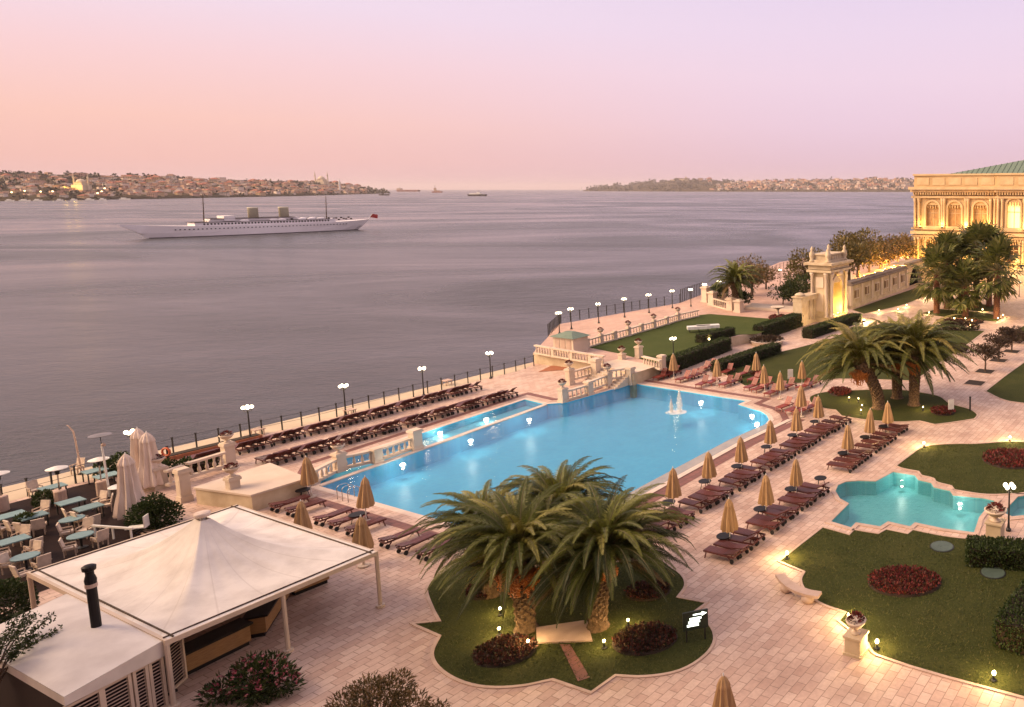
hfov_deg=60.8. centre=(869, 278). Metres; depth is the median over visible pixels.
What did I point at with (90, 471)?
dining table
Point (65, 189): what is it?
hillside house
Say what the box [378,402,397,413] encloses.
sun lounger
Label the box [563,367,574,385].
stone pillar
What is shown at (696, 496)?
sun lounger
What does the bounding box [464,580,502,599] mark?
flower bed
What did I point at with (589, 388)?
stone pillar
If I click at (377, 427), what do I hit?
sun lounger
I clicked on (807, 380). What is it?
sun lounger
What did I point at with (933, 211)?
window
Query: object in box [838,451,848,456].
side table
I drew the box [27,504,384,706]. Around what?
tent canopy
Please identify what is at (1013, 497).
corner pool coping
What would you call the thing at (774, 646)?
pavement
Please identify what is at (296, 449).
sun lounger
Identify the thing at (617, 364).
landing
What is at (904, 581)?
flower bed
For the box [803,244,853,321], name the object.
ornate gate
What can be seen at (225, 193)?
hillside house
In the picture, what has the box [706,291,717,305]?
gate pier
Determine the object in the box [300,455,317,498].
parasol
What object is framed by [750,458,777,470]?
sun lounger
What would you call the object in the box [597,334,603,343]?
stone pillar
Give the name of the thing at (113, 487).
white table
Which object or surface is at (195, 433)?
railing
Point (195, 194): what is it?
hillside house
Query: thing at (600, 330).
urn planter
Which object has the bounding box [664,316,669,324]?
stone pillar
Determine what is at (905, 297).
lawn
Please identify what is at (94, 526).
barrier rail
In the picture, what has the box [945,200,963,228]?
window
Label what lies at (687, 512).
sun lounger
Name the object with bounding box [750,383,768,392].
sun lounger
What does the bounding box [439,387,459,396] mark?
sun lounger
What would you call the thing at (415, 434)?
stone pillar
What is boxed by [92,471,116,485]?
dining table
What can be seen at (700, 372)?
sun lounger
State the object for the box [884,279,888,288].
window
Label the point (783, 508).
sun lounger
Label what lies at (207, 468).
balustrade
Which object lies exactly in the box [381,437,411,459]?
balustrade
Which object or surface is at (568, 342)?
door
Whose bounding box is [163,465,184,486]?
balustrade
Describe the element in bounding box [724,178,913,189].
headland town
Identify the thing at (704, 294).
gate pier
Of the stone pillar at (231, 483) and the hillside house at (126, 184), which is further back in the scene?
the hillside house at (126, 184)
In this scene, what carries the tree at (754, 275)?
on the promenade pavement at (610, 323)
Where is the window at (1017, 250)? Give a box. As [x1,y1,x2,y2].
[1005,237,1020,266]
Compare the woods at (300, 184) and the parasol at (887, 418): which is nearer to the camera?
the parasol at (887, 418)
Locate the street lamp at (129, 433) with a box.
[123,429,134,437]
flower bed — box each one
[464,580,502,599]
[471,632,538,667]
[611,620,677,655]
[623,579,670,601]
[768,313,784,319]
[828,386,851,396]
[867,564,941,597]
[929,404,955,415]
[936,317,983,324]
[982,447,1023,469]
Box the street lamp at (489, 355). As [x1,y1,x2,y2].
[486,351,492,378]
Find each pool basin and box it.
[320,384,768,522]
[832,472,993,531]
[1006,496,1023,515]
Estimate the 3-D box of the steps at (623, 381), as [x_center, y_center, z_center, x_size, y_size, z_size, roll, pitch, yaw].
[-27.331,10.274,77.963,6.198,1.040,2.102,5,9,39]
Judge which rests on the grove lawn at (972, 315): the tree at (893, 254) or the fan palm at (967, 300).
the fan palm at (967, 300)
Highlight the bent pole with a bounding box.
[66,425,82,474]
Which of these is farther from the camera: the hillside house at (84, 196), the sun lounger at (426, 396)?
the hillside house at (84, 196)
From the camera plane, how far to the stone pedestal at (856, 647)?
32.29 m
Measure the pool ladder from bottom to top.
1.421 m
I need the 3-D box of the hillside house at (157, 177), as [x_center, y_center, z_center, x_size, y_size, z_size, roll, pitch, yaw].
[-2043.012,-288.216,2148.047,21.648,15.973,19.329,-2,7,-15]
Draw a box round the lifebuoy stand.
[161,446,170,461]
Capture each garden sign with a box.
[788,369,792,378]
[948,399,953,409]
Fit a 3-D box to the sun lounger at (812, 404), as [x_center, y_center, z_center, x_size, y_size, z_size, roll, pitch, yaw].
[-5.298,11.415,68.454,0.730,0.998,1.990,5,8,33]
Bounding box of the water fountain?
[665,389,686,414]
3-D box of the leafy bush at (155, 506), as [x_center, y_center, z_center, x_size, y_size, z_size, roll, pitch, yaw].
[-42.605,13.777,44.623,2.814,2.419,2.214,0,7,0]
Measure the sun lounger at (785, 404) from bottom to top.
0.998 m
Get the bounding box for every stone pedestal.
[843,628,868,659]
[984,516,1005,537]
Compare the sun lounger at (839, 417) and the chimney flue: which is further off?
the sun lounger at (839, 417)
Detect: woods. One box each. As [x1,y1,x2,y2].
[0,170,389,199]
[586,176,913,191]
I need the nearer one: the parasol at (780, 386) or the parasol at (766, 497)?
the parasol at (766, 497)
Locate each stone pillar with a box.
[149,464,170,490]
[172,466,193,503]
[218,440,237,465]
[223,474,241,489]
[329,450,347,473]
[368,446,383,463]
[406,427,423,450]
[550,347,556,357]
[556,387,568,402]
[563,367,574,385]
[569,350,574,360]
[582,380,594,395]
[587,353,593,363]
[589,357,601,374]
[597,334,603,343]
[602,372,612,387]
[611,330,617,339]
[617,353,626,359]
[625,327,630,335]
[625,366,635,385]
[633,345,643,358]
[638,323,643,331]
[651,320,656,328]
[656,354,666,370]
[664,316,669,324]
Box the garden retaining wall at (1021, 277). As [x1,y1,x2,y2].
[847,267,1023,282]
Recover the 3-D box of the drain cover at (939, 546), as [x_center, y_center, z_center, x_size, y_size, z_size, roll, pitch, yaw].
[4.051,15.035,42.195,1.360,0.050,1.360,0,7,0]
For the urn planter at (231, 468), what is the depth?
47.40 m
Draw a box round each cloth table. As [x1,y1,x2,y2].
[687,325,710,331]
[698,324,719,331]
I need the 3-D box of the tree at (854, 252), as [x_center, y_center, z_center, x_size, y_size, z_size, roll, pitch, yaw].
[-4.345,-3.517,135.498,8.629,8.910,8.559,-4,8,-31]
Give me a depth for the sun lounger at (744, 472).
51.99 m
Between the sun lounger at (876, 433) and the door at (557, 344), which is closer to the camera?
the sun lounger at (876, 433)
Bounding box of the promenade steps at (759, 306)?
[745,303,792,311]
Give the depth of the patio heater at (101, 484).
49.06 m
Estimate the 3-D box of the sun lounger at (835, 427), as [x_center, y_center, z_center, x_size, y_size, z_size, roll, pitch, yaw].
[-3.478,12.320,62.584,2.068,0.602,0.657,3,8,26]
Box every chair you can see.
[0,523,10,537]
[0,547,11,557]
[0,552,20,574]
[2,520,14,536]
[9,565,31,581]
[10,524,30,546]
[12,522,32,534]
[22,540,42,563]
[23,536,43,553]
[25,479,42,496]
[30,518,46,536]
[31,500,50,517]
[31,552,51,569]
[56,522,73,539]
[58,537,77,557]
[61,508,79,525]
[69,458,84,474]
[69,511,88,527]
[75,517,93,539]
[89,513,100,529]
[90,490,107,509]
[90,527,109,548]
[100,493,112,513]
[124,513,149,537]
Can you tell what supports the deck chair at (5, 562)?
on the restaurant deck
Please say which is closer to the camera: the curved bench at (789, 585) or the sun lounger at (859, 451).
the curved bench at (789, 585)
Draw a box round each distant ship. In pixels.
[396,187,419,191]
[432,188,442,192]
[467,190,486,195]
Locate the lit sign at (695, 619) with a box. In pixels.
[682,608,707,642]
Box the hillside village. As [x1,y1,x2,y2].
[0,172,102,194]
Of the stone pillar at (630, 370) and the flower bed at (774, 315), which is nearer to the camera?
the stone pillar at (630, 370)
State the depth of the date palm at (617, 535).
33.27 m
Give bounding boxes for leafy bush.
[89,450,164,476]
[123,491,185,530]
[161,454,219,476]
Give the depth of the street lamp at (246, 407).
59.80 m
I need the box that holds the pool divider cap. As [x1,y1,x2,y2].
[318,404,546,486]
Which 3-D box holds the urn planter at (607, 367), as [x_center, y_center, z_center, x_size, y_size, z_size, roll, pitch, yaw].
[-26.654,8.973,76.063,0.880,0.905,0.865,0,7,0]
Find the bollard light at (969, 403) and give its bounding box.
[969,396,970,410]
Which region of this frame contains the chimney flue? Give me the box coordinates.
[81,563,101,627]
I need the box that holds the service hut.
[0,594,168,706]
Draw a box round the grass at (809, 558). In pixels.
[418,441,1023,694]
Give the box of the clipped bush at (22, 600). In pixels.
[0,576,39,623]
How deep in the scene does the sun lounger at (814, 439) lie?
59.01 m
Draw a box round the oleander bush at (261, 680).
[190,649,306,706]
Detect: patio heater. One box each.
[0,471,9,511]
[45,465,67,505]
[87,457,109,495]
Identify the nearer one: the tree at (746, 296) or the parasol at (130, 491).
the parasol at (130, 491)
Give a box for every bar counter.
[184,618,252,674]
[242,593,289,637]
[291,576,328,595]
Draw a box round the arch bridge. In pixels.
[888,258,927,287]
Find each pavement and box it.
[0,276,1023,706]
[533,258,810,371]
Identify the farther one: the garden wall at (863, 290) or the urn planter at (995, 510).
the garden wall at (863, 290)
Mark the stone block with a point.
(263, 486)
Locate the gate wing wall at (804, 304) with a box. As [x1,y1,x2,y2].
[791,292,818,325]
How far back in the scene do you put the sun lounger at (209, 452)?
55.10 m
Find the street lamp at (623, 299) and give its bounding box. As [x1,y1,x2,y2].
[621,298,626,317]
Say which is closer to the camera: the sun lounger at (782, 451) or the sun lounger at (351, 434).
the sun lounger at (782, 451)
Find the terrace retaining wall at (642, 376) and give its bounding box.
[533,282,810,397]
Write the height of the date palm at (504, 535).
6.327 m
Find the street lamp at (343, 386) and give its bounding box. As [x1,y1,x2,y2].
[338,384,347,414]
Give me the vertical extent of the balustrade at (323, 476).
0.950 m
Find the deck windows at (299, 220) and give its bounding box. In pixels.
[203,220,328,224]
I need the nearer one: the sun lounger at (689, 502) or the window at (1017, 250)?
the sun lounger at (689, 502)
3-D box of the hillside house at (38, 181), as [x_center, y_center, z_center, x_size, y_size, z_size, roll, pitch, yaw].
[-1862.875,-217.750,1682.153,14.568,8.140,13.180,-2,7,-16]
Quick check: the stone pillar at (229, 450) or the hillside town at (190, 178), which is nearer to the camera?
the stone pillar at (229, 450)
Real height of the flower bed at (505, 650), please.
0.380 m
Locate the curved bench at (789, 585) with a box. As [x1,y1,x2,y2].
[775,572,821,603]
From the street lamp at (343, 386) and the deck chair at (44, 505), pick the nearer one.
the deck chair at (44, 505)
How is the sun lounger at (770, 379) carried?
on the pavement at (774, 646)
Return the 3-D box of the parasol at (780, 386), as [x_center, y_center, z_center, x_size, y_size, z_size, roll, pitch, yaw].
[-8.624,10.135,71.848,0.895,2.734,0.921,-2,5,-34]
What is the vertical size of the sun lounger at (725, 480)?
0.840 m
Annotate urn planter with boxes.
[152,454,164,466]
[218,430,233,442]
[222,462,239,476]
[330,440,344,452]
[557,378,566,387]
[564,359,573,368]
[597,327,603,333]
[603,363,610,371]
[618,346,624,353]
[634,338,641,345]
[845,610,866,635]
[984,502,1006,522]
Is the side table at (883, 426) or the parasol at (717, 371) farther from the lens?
the parasol at (717, 371)
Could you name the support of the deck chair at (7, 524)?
on the restaurant deck
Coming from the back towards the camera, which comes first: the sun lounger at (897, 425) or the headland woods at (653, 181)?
the headland woods at (653, 181)
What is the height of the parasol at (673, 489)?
2.891 m
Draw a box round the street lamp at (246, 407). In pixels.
[241,405,253,435]
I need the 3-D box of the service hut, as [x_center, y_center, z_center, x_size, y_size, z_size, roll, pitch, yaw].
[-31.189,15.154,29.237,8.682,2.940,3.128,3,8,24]
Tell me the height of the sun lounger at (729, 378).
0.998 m
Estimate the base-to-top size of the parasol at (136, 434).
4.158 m
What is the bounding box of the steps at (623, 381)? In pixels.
[584,367,628,389]
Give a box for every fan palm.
[905,241,963,312]
[919,228,973,308]
[938,231,976,296]
[940,254,987,316]
[953,218,998,307]
[964,220,1021,305]
[964,233,1023,318]
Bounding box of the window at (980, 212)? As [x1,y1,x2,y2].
[971,200,988,224]
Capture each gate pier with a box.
[700,286,709,302]
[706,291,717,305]
[717,292,727,303]
[725,297,736,310]
[733,299,744,312]
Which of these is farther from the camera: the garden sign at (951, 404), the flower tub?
the flower tub
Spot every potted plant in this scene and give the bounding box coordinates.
[10,510,38,526]
[30,488,53,507]
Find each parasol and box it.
[113,452,145,520]
[130,427,143,471]
[138,431,168,490]
[293,499,312,528]
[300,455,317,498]
[352,515,373,567]
[356,475,374,520]
[665,466,681,505]
[669,354,677,378]
[702,451,716,490]
[712,359,721,385]
[712,673,735,706]
[720,497,737,541]
[735,435,747,469]
[752,353,760,378]
[758,474,773,515]
[760,364,768,392]
[764,419,776,449]
[776,372,784,398]
[789,458,802,498]
[791,407,802,440]
[795,385,806,417]
[797,362,806,384]
[813,395,823,421]
[841,424,853,457]
[864,408,874,443]
[882,401,893,432]
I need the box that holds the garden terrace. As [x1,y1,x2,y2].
[850,255,1023,278]
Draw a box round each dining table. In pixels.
[0,509,26,525]
[0,534,31,550]
[9,551,40,571]
[17,510,49,525]
[37,482,67,498]
[54,496,86,516]
[58,514,84,531]
[66,530,93,549]
[72,502,104,522]
[80,466,108,483]
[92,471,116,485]
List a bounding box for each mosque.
[71,174,91,189]
[314,171,329,185]
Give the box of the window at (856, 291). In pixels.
[854,288,859,298]
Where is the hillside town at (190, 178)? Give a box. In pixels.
[97,175,367,195]
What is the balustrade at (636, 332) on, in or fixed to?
on the lawn at (656, 342)
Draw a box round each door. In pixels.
[555,338,559,347]
[560,339,564,348]
[566,340,570,349]
[909,267,917,285]
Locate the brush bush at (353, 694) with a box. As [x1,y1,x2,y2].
[321,667,449,706]
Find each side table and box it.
[295,487,309,494]
[348,511,364,523]
[663,499,675,509]
[698,478,710,488]
[716,532,731,539]
[731,464,742,470]
[753,505,766,513]
[761,444,771,452]
[785,486,797,492]
[787,433,797,438]
[814,475,826,484]
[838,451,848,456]
[860,435,869,438]
[878,424,888,432]
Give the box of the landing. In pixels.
[602,359,655,373]
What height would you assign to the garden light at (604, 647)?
0.408 m
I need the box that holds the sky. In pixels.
[0,0,1023,189]
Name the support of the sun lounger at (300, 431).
on the pavement at (774, 646)
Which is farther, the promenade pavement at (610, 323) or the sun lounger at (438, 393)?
the promenade pavement at (610, 323)
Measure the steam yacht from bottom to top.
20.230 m
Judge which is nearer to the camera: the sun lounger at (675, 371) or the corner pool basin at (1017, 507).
the corner pool basin at (1017, 507)
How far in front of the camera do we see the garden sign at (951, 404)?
67.31 m
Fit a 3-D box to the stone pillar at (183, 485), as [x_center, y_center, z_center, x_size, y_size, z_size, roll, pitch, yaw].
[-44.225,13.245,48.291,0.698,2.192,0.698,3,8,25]
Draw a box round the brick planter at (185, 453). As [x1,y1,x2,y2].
[165,433,262,460]
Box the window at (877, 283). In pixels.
[875,282,879,291]
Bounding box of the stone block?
[193,463,307,510]
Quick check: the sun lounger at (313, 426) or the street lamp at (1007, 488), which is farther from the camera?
the sun lounger at (313, 426)
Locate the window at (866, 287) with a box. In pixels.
[865,285,869,294]
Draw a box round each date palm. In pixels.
[399,476,544,599]
[420,476,604,634]
[484,456,627,584]
[499,475,700,632]
[707,259,765,299]
[797,318,923,409]
[856,309,979,406]
[863,314,945,399]
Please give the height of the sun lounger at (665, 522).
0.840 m
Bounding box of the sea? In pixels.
[0,190,913,486]
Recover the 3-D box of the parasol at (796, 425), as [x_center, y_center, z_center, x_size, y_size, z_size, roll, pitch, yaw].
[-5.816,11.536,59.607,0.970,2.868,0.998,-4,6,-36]
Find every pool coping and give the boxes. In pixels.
[311,383,773,526]
[825,469,1000,535]
[1002,492,1023,520]
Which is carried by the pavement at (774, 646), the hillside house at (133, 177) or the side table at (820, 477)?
the side table at (820, 477)
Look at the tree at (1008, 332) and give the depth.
92.44 m
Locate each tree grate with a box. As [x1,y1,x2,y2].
[963,379,987,385]
[973,368,996,373]
[988,358,1008,362]
[1003,349,1021,353]
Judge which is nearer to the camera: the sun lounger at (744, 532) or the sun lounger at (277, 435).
the sun lounger at (744, 532)
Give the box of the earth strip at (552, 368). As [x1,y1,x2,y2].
[539,366,567,371]
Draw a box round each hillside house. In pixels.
[0,174,12,178]
[0,192,7,196]
[10,189,18,192]
[21,181,34,185]
[25,174,37,177]
[26,189,37,191]
[27,185,37,188]
[33,180,45,182]
[60,188,71,191]
[77,194,89,198]
[85,192,93,196]
[117,183,129,187]
[124,175,135,179]
[144,178,155,181]
[146,192,157,196]
[150,176,162,178]
[155,191,164,196]
[165,174,175,178]
[189,193,199,195]
[194,179,204,182]
[209,178,219,181]
[214,177,225,180]
[219,192,229,195]
[225,181,234,184]
[232,187,243,190]
[255,191,265,195]
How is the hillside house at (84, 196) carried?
on the hillside
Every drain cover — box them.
[930,541,953,551]
[980,567,1005,578]
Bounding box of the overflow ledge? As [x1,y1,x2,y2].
[618,424,766,505]
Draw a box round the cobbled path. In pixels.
[560,644,588,680]
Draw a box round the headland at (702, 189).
[583,179,913,191]
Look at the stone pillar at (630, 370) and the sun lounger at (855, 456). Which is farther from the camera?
the stone pillar at (630, 370)
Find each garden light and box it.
[602,639,606,649]
[874,639,879,649]
[991,670,996,682]
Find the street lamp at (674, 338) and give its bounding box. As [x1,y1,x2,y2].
[669,337,676,353]
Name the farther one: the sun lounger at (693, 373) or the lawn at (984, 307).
the lawn at (984, 307)
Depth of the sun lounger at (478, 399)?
69.36 m
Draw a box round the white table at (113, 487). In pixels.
[107,484,116,489]
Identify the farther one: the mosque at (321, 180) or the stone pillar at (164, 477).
the mosque at (321, 180)
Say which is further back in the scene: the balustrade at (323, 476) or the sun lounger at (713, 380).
the sun lounger at (713, 380)
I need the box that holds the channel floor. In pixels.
[326,406,533,481]
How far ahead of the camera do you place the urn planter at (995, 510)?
42.52 m
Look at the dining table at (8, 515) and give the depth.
44.58 m
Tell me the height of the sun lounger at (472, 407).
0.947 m
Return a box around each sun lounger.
[183,452,205,462]
[194,450,217,459]
[201,448,219,456]
[235,441,249,454]
[236,439,258,452]
[244,437,264,450]
[253,436,272,448]
[254,453,278,463]
[262,451,287,464]
[263,432,283,445]
[268,494,310,512]
[269,430,293,442]
[273,448,295,462]
[279,428,299,441]
[281,446,303,459]
[284,427,305,439]
[284,498,325,517]
[290,443,315,456]
[299,423,319,435]
[299,441,323,454]
[304,421,325,433]
[308,438,330,451]
[312,506,353,526]
[314,419,334,431]
[314,436,337,449]
[319,417,341,429]
[327,510,369,530]
[329,433,351,445]
[330,415,351,426]
[336,431,358,443]
[337,413,357,424]
[342,411,363,423]
[344,429,367,441]
[344,516,386,537]
[350,410,371,421]
[351,427,372,439]
[361,407,381,418]
[361,424,384,436]
[368,406,386,417]
[371,422,392,434]
[376,404,393,413]
[377,420,397,432]
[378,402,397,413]
[378,527,419,548]
[384,419,401,431]
[389,400,409,410]
[394,416,415,427]
[395,399,413,409]
[395,532,436,554]
[399,414,420,425]
[400,397,418,407]
[406,395,424,406]
[406,412,428,423]
[412,411,432,422]
[414,394,432,404]
[415,538,450,560]
[422,392,438,402]
[424,408,442,419]
[426,390,445,400]
[429,406,449,417]
[431,390,448,399]
[433,405,454,416]
[438,403,458,414]
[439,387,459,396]
[446,386,462,396]
[449,385,467,394]
[449,400,471,411]
[456,399,476,409]
[457,383,472,393]
[461,398,479,408]
[462,381,482,390]
[466,397,483,407]
[476,394,494,404]
[480,392,500,401]
[486,391,505,401]
[491,390,509,399]
[498,387,517,397]
[650,518,675,530]
[652,368,668,380]
[659,369,675,379]
[662,513,687,528]
[664,365,681,377]
[666,506,694,519]
[675,370,692,382]
[678,498,708,513]
[683,368,699,381]
[688,493,718,508]
[694,366,706,378]
[695,374,709,387]
[695,489,725,503]
[697,360,711,369]
[703,484,733,498]
[703,545,740,564]
[705,377,720,385]
[713,539,748,558]
[718,375,734,387]
[718,477,746,491]
[721,363,734,372]
[724,473,753,485]
[724,532,758,550]
[726,373,742,385]
[731,469,760,481]
[731,527,765,544]
[738,464,765,475]
[740,365,751,377]
[743,377,760,390]
[745,517,779,534]
[746,370,761,381]
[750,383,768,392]
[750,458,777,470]
[752,514,784,527]
[757,455,784,466]
[758,376,773,389]
[761,507,792,523]
[763,383,780,395]
[763,451,789,463]
[767,504,799,518]
[769,448,796,458]
[775,396,793,411]
[777,496,809,510]
[779,442,804,453]
[785,377,796,390]
[785,399,800,414]
[785,439,810,449]
[785,492,817,505]
[791,436,817,445]
[792,401,811,414]
[793,486,821,498]
[795,378,812,389]
[798,432,820,440]
[799,482,829,496]
[804,397,816,411]
[804,428,828,438]
[805,375,820,387]
[809,425,833,434]
[816,422,840,432]
[821,418,844,428]
[826,461,855,472]
[829,414,851,424]
[833,456,861,468]
[839,451,866,463]
[845,449,872,459]
[854,441,880,453]
[861,439,886,449]
[868,433,891,444]
[872,431,897,441]
[878,427,903,435]
[886,423,908,432]
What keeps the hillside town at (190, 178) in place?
on the hillside
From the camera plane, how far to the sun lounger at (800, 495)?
48.03 m
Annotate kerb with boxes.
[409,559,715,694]
[634,419,790,500]
[722,326,985,385]
[777,526,1023,699]
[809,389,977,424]
[852,289,917,313]
[895,441,1023,494]
[920,309,1002,321]
[984,362,1023,403]
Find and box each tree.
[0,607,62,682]
[709,283,731,300]
[724,252,775,295]
[738,290,753,303]
[752,263,781,288]
[767,281,793,303]
[780,272,810,300]
[782,247,823,292]
[828,235,872,280]
[832,226,883,276]
[862,241,892,271]
[868,236,900,268]
[880,233,908,265]
[894,234,917,261]
[896,232,922,259]
[967,342,1004,371]
[982,333,1011,360]
[995,325,1023,351]
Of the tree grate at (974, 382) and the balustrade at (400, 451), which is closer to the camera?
the balustrade at (400, 451)
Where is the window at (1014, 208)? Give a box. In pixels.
[1003,199,1021,230]
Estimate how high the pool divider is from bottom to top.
1.300 m
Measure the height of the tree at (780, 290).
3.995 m
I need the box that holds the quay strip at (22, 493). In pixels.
[2,363,530,500]
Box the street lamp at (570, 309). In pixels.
[568,308,572,328]
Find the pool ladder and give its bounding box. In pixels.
[336,483,359,502]
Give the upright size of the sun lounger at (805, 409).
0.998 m
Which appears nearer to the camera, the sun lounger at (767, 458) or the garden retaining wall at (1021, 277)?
the sun lounger at (767, 458)
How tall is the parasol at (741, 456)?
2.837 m
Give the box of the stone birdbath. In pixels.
[771,305,784,314]
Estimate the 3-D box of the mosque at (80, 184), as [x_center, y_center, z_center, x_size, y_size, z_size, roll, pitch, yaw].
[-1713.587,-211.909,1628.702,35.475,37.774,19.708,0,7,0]
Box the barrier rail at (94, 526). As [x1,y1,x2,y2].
[91,524,132,538]
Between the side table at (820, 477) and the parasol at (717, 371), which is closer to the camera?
the side table at (820, 477)
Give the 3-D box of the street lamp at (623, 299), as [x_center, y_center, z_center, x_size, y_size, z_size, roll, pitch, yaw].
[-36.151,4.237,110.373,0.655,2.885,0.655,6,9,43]
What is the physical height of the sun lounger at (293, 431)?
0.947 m
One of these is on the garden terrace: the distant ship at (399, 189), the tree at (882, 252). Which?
the tree at (882, 252)
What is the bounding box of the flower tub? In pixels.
[749,334,783,346]
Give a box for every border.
[298,380,788,544]
[542,419,804,562]
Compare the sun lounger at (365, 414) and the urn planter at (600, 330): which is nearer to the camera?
the sun lounger at (365, 414)
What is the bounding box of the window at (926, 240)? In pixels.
[924,237,936,247]
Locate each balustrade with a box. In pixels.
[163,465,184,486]
[185,451,226,477]
[312,459,336,484]
[346,450,371,468]
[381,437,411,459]
[534,344,550,356]
[553,348,569,359]
[567,385,586,400]
[572,351,587,362]
[574,365,590,379]
[589,336,600,346]
[590,353,605,364]
[592,375,606,389]
[603,332,613,342]
[608,367,625,379]
[617,329,627,338]
[631,325,640,334]
[641,356,661,369]
[644,321,653,330]
[656,318,666,327]
[669,314,677,323]
[680,310,698,319]
[712,298,728,308]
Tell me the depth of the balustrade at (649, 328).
100.72 m
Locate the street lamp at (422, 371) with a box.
[418,366,425,394]
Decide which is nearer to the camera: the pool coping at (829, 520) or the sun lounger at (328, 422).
the pool coping at (829, 520)
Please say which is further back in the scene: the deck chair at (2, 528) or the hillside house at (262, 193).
the hillside house at (262, 193)
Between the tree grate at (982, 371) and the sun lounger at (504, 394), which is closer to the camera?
the sun lounger at (504, 394)
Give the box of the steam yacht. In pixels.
[112,194,377,237]
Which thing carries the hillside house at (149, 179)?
on the hillside
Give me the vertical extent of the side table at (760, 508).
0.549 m
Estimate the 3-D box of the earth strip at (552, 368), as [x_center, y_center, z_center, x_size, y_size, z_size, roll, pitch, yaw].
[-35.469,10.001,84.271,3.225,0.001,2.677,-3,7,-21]
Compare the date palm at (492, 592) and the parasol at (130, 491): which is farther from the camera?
the parasol at (130, 491)
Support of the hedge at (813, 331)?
on the pavement at (774, 646)
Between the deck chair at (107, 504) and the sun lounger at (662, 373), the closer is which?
the deck chair at (107, 504)
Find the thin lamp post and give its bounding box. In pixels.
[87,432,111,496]
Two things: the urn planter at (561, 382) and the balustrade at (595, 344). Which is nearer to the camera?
the urn planter at (561, 382)
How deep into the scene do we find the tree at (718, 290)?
123.63 m
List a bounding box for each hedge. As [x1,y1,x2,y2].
[660,336,732,372]
[694,326,735,342]
[710,342,781,372]
[752,312,803,335]
[801,312,861,338]
[964,534,1023,571]
[991,579,1023,654]
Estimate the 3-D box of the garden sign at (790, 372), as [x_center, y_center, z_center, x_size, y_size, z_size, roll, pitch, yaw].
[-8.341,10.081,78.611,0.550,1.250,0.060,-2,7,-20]
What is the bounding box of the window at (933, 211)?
[923,200,940,227]
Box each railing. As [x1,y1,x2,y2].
[0,355,533,495]
[547,314,559,335]
[560,294,679,322]
[680,282,702,301]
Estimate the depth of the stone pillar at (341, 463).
53.28 m
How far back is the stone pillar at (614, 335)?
93.81 m
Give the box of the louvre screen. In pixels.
[163,638,187,695]
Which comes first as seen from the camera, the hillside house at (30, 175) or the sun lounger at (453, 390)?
the sun lounger at (453, 390)
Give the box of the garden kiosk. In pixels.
[549,331,589,353]
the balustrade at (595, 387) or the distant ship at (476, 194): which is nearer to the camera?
the balustrade at (595, 387)
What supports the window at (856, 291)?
in the garden wall at (863, 290)
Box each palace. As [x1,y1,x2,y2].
[670,177,689,180]
[908,160,1023,267]
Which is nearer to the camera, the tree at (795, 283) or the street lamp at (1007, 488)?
the street lamp at (1007, 488)
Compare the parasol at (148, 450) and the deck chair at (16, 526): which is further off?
the parasol at (148, 450)
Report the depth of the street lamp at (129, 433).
53.44 m
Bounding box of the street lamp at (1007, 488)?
[1003,482,1015,531]
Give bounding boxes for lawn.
[417,561,712,690]
[590,314,796,362]
[724,327,983,385]
[781,528,1023,695]
[810,389,976,423]
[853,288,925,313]
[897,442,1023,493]
[923,309,1000,321]
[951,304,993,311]
[987,363,1023,402]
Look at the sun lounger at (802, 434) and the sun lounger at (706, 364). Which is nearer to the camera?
the sun lounger at (802, 434)
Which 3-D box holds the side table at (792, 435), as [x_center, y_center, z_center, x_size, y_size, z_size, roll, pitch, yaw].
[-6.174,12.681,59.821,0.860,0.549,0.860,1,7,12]
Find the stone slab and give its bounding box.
[536,620,591,643]
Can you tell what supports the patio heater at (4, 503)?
on the restaurant deck
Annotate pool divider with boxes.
[323,406,547,493]
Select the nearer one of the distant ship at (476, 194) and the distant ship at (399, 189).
the distant ship at (476, 194)
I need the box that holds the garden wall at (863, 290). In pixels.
[847,266,907,308]
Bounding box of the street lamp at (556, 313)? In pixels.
[555,312,561,332]
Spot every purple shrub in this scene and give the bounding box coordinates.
[941,319,979,330]
[948,343,967,351]
[1001,330,1023,342]
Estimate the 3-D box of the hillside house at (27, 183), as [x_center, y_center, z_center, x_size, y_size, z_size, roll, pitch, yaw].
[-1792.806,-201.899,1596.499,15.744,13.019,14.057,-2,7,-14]
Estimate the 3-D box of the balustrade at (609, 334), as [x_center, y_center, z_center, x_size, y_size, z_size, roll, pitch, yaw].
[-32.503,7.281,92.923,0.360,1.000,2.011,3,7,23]
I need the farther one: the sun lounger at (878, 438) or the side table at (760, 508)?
the sun lounger at (878, 438)
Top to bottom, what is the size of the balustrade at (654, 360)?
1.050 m
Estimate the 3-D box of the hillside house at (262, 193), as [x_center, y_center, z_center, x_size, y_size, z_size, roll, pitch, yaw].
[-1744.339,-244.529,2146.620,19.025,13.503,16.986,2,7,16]
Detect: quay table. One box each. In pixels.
[251,427,265,433]
[342,407,355,413]
[440,379,452,385]
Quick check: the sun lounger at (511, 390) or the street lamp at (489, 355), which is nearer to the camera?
the sun lounger at (511, 390)
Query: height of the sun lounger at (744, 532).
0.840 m
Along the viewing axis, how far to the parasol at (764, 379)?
73.97 m
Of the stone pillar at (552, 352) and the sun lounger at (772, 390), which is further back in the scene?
the stone pillar at (552, 352)
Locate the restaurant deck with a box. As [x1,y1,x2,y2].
[0,478,141,606]

